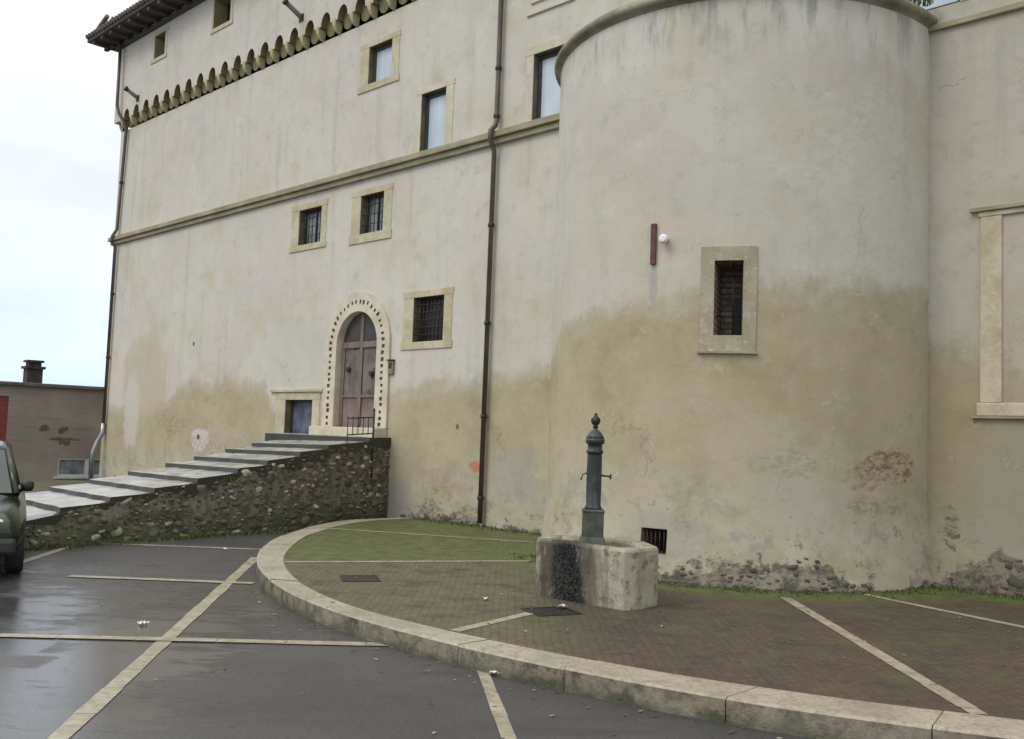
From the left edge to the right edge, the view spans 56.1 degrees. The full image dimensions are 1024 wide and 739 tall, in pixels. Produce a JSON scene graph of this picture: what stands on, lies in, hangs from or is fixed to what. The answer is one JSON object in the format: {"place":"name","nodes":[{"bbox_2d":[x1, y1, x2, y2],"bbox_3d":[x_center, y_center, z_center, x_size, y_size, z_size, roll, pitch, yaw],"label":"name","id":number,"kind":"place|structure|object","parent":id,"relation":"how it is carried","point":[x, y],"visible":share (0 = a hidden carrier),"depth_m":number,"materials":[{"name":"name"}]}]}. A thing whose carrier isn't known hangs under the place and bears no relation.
{"place":"outdoors","nodes":[
{"label":"outdoors","id":0,"kind":"place"},
{"bbox_2d":[0,360,103,481],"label":"brick house","id":1,"kind":"structure","parent":0,"point":[49,432],"depth_m":27.21,"materials":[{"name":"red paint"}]},
{"bbox_2d":[54,458,99,478],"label":"window","id":2,"kind":"structure","parent":1,"relation":"in","point":[68,468],"depth_m":27.63,"materials":[{"name":"grey glass"}]},
{"bbox_2d":[25,480,88,492],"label":"verge","id":3,"kind":"structure","parent":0,"point":[40,486],"depth_m":23.37,"materials":[{"name":"green plant"}]},
{"bbox_2d":[0,0,138,386],"label":"sky","id":4,"kind":"structure","parent":0,"point":[60,140],"materials":[{"name":"white"}]},
{"bbox_2d":[0,530,811,738],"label":"road","id":5,"kind":"structure","parent":0,"point":[253,690],"depth_m":6.21,"materials":[{"name":"grey asphalt"}]},
{"bbox_2d":[0,441,33,572],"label":"parked car","id":6,"kind":"object","parent":5,"relation":"on","point":[13,513],"visible":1,"depth_m":9.86,"materials":[{"name":"green paint"}]},
{"bbox_2d":[23,546,68,562],"bbox_3d":[-5.538,2.194,11.447,0.106,0.001,1.973,2,-4,-5],"label":"road marking","id":7,"kind":"object","parent":5,"relation":"on","point":[42,555],"visible":0.6,"depth_m":11.37,"materials":[{"name":"stone"}]},
{"bbox_2d":[47,557,256,738],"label":"road marking","id":8,"kind":"object","parent":5,"relation":"on","point":[97,702],"visible":0.99,"depth_m":6.21,"materials":[{"name":"stone"}]},
{"bbox_2d":[67,575,253,583],"bbox_3d":[-3.595,2.150,9.846,1.904,0.001,0.126,2,-4,1],"label":"road marking","id":9,"kind":"object","parent":5,"relation":"on","point":[160,579],"visible":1,"depth_m":9.85,"materials":[{"name":"stone"}]},
{"bbox_2d":[24,526,306,554],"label":"weeds","id":10,"kind":"object","parent":5,"relation":"on","point":[140,540],"visible":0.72,"depth_m":13.09,"materials":[{"name":"green plant"}]},
{"bbox_2d":[104,543,260,549],"bbox_3d":[-4.271,2.320,12.604,2.244,0.001,0.108,2,-4,1],"label":"road marking","id":11,"kind":"object","parent":5,"relation":"on","point":[189,546],"visible":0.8,"depth_m":12.61,"materials":[{"name":"stone"}]},
{"bbox_2d":[0,633,386,645],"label":"road marking","id":12,"kind":"object","parent":5,"relation":"on","point":[197,639],"visible":0.97,"depth_m":7.14,"materials":[{"name":"stone"}]},
{"bbox_2d":[25,433,390,548],"bbox_3d":[-5.356,1.879,15.428,3.496,1.800,7.367,-1,-5,36],"label":"stone stair","id":13,"kind":"object","parent":5,"relation":"on","point":[55,509],"visible":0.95,"depth_m":14.81,"materials":[{"name":"grey stone"}]},
{"bbox_2d":[29,449,372,544],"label":"wall weeds","id":14,"kind":"object","parent":13,"relation":"attached to","point":[168,520],"depth_m":13.57,"materials":[{"name":"green plant"}]},
{"bbox_2d":[346,408,374,477],"bbox_3d":[-2.602,1.260,16.508,0.048,1.220,0.635,-1,-5,37],"label":"iron railing","id":15,"kind":"object","parent":13,"relation":"on","point":[373,426],"visible":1,"depth_m":16.67,"materials":[{"name":"black metal"}]},
{"bbox_2d":[477,671,516,738],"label":"road marking","id":16,"kind":"object","parent":5,"relation":"on","point":[502,721],"visible":0.92,"depth_m":5.64,"materials":[{"name":"stone"}]},
{"bbox_2d":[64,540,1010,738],"bbox_3d":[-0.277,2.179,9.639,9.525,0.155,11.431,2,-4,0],"label":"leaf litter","id":17,"kind":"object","parent":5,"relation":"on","point":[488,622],"visible":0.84,"depth_m":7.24,"materials":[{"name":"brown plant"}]},
{"bbox_2d":[85,0,1023,596],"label":"castle","id":18,"kind":"structure","parent":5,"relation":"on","point":[301,238],"depth_m":17.21,"materials":[{"name":"paint"}]},
{"bbox_2d":[88,43,127,480],"bbox_3d":[-10.663,-2.924,25.592,0.370,11.801,0.338,-2,-6,44],"label":"drainpipe","id":19,"kind":"object","parent":18,"relation":"attached to","point":[97,440],"visible":0.98,"depth_m":25.64,"materials":[{"name":"metal"}]},
{"bbox_2d":[123,86,138,101],"bbox_3d":[-9.939,-7.214,25.148,0.160,0.324,0.450,-2,-6,44],"label":"tubular fitting","id":20,"kind":"object","parent":18,"relation":"attached to","point":[130,92],"visible":1,"depth_m":25.11,"materials":[{"name":"grey metal"}]},
{"bbox_2d":[151,27,168,64],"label":"window","id":21,"kind":"structure","parent":18,"relation":"in","point":[164,55],"depth_m":24.53,"materials":[{"name":"beige stone"}]},
{"bbox_2d":[210,0,233,34],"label":"window","id":22,"kind":"structure","parent":18,"relation":"in","point":[230,6],"depth_m":22.51,"materials":[{"name":"beige stone"}]},
{"bbox_2d":[282,0,303,22],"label":"tubular fitting","id":23,"kind":"object","parent":18,"relation":"attached to","point":[293,9],"visible":1,"depth_m":19.79,"materials":[{"name":"grey metal"}]},
{"bbox_2d":[275,392,320,433],"bbox_3d":[-4.239,0.934,19.304,1.590,0.940,0.215,-2,-6,44],"label":"window","id":24,"kind":"structure","parent":18,"relation":"in","point":[305,406],"depth_m":19.42,"materials":[{"name":"beige stone"}]},
{"bbox_2d":[289,198,327,252],"bbox_3d":[-4.050,-2.893,19.523,1.310,0.975,0.234,-2,-6,44],"label":"window","id":25,"kind":"structure","parent":18,"relation":"in","point":[315,220],"depth_m":19.56,"materials":[{"name":"beige stone"}]},
{"bbox_2d":[339,312,376,427],"bbox_3d":[-2.821,0.001,18.054,1.250,2.170,0.110,-2,-6,44],"label":"door","id":26,"kind":"structure","parent":18,"relation":"in","point":[359,346],"depth_m":18.09,"materials":[{"name":"brown wood"}]},
{"bbox_2d":[348,182,393,245],"bbox_3d":[-2.575,-2.897,18.084,1.290,1.030,0.234,-2,-6,44],"label":"window","id":27,"kind":"structure","parent":18,"relation":"in","point":[379,207],"depth_m":18.11,"materials":[{"name":"beige stone"}]},
{"bbox_2d":[357,29,400,94],"bbox_3d":[-2.459,-5.796,18.246,1.260,0.960,0.194,-2,-6,44],"label":"window","id":28,"kind":"structure","parent":18,"relation":"in","point":[386,57],"depth_m":18.30,"materials":[{"name":"beige stone"}]},
{"bbox_2d":[386,359,394,374],"bbox_3d":[-2.176,-0.044,17.218,0.170,0.270,0.070,-2,-6,44],"label":"intercom","id":29,"kind":"object","parent":18,"relation":"attached to","point":[391,364],"visible":1,"depth_m":17.19,"materials":[{"name":"metal"}]},
{"bbox_2d":[400,286,453,349],"bbox_3d":[-1.398,-0.864,16.746,1.350,1.035,0.264,-2,-6,44],"label":"window","id":30,"kind":"structure","parent":18,"relation":"in","point":[436,313],"depth_m":16.78,"materials":[{"name":"beige stone"}]},
{"bbox_2d":[414,78,455,152],"bbox_3d":[-1.320,-4.437,16.998,1.050,1.180,0.185,-2,-6,44],"label":"window","id":31,"kind":"structure","parent":18,"relation":"in","point":[440,105],"depth_m":17.08,"materials":[{"name":"stone"}]},
{"bbox_2d":[477,0,503,523],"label":"drainpipe","id":32,"kind":"object","parent":18,"relation":"attached to","point":[491,225],"visible":1,"depth_m":15.53,"materials":[{"name":"metal"}]},
{"bbox_2d":[525,29,579,121],"bbox_3d":[0.679,-4.544,15.061,1.140,1.270,0.185,-2,-6,44],"label":"window","id":33,"kind":"structure","parent":18,"relation":"in","point":[548,89],"depth_m":15.26,"materials":[{"name":"stone"}]},
{"bbox_2d":[541,0,937,591],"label":"round tower","id":34,"kind":"structure","parent":18,"relation":"attached to","point":[740,368],"depth_m":10.21,"materials":[{"name":"paint"}]},
{"bbox_2d":[650,223,656,264],"bbox_3d":[1.551,-1.361,10.465,0.063,0.450,0.075,-1,-5,36],"label":"wall anchor","id":35,"kind":"object","parent":34,"relation":"attached to","point":[653,243],"depth_m":10.43,"materials":[{"name":"metal"}]},
{"bbox_2d":[659,234,668,243],"bbox_3d":[1.644,-1.401,10.348,0.103,0.104,0.130,0,-5,32],"label":"wall lamp","id":36,"kind":"object","parent":34,"relation":"attached to","point":[663,239],"visible":1,"depth_m":10.29,"materials":[{"name":"glass"}]},
{"bbox_2d":[697,246,757,353],"bbox_3d":[2.343,-0.708,10.344,0.618,1.132,0.665,1,-4,16],"label":"slit window","id":37,"kind":"structure","parent":34,"relation":"in","point":[728,289],"depth_m":10.11,"materials":[{"name":"stone"}]},
{"bbox_2d":[913,0,933,6],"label":"weed tuft","id":38,"kind":"object","parent":34,"relation":"on","point":[924,2],"visible":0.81,"depth_m":10.74,"materials":[{"name":"green plant"}]},
{"bbox_2d":[909,0,964,10],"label":"window","id":39,"kind":"structure","parent":18,"relation":"in","point":[937,3],"depth_m":11.00,"materials":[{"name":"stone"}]},
{"bbox_2d":[969,201,1023,418],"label":"blind window","id":40,"kind":"structure","parent":18,"relation":"in","point":[990,406],"depth_m":10.20,"materials":[{"name":"stone"}]},
{"bbox_2d":[256,517,1023,738],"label":"kerb","id":41,"kind":"structure","parent":5,"relation":"on","point":[805,715],"depth_m":5.87,"materials":[{"name":"stone"}]},
{"bbox_2d":[283,518,1023,719],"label":"pavement","id":42,"kind":"structure","parent":0,"point":[747,645],"depth_m":7.84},
{"bbox_2d":[340,575,380,581],"bbox_3d":[-1.495,2.065,9.456,0.370,0.026,0.380,3,-4,-14],"label":"drain grate","id":43,"kind":"object","parent":42,"relation":"on","point":[359,578],"visible":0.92,"depth_m":9.45,"materials":[{"name":"metal"}]},
{"bbox_2d":[282,560,529,561],"bbox_3d":[-1.139,2.165,10.854,2.841,0.001,0.105,3,-4,-17],"label":"pavement strip","id":44,"kind":"object","parent":42,"relation":"on","point":[412,561],"visible":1,"depth_m":10.86,"materials":[{"name":"stone"}]},
{"bbox_2d":[328,528,528,541],"bbox_3d":[-1.211,2.362,13.727,3.111,0.001,0.106,1,-4,16],"label":"pavement strip","id":45,"kind":"object","parent":42,"relation":"on","point":[426,534],"visible":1,"depth_m":13.73,"materials":[{"name":"stone"}]},
{"bbox_2d":[450,612,531,631],"bbox_3d":[-0.141,1.970,7.517,0.103,0.001,1.007,-1,-5,35],"label":"pavement strip","id":46,"kind":"object","parent":42,"relation":"on","point":[464,628],"visible":1,"depth_m":7.47,"materials":[{"name":"stone"}]},
{"bbox_2d":[520,606,582,616],"bbox_3d":[0.327,2.033,8.050,0.400,0.026,0.360,4,-4,-25],"label":"drain grate","id":47,"kind":"object","parent":42,"relation":"on","point":[549,611],"visible":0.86,"depth_m":8.04,"materials":[{"name":"metal"}]},
{"bbox_2d":[535,535,658,609],"bbox_3d":[0.804,1.849,8.834,1.138,0.542,0.744,-1,-5,41],"label":"stone basin","id":48,"kind":"object","parent":42,"relation":"on","point":[617,573],"visible":1,"depth_m":8.48,"materials":[{"name":"stone"}]},
{"bbox_2d":[578,413,611,544],"bbox_3d":[0.762,1.082,8.949,0.329,1.362,0.329,2,-4,3],"label":"drinking fountain","id":49,"kind":"object","parent":48,"relation":"in","point":[593,511],"visible":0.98,"depth_m":8.89,"materials":[{"name":"metal"}]},
{"bbox_2d":[402,516,1023,600],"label":"grass","id":50,"kind":"structure","parent":42,"relation":"on","point":[889,592],"depth_m":9.84,"materials":[{"name":"green plant"}]},
{"bbox_2d":[780,597,987,714],"bbox_3d":[2.613,2.053,7.287,0.112,0.001,3.884,2,-4,0],"label":"pavement strip","id":51,"kind":"object","parent":42,"relation":"on","point":[951,697],"visible":1,"depth_m":6.54,"materials":[{"name":"stone"}]},
{"bbox_2d":[862,594,1023,627],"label":"pavement strip","id":52,"kind":"object","parent":42,"relation":"on","point":[1011,624],"visible":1,"depth_m":8.76,"materials":[{"name":"stone"}]}
]}

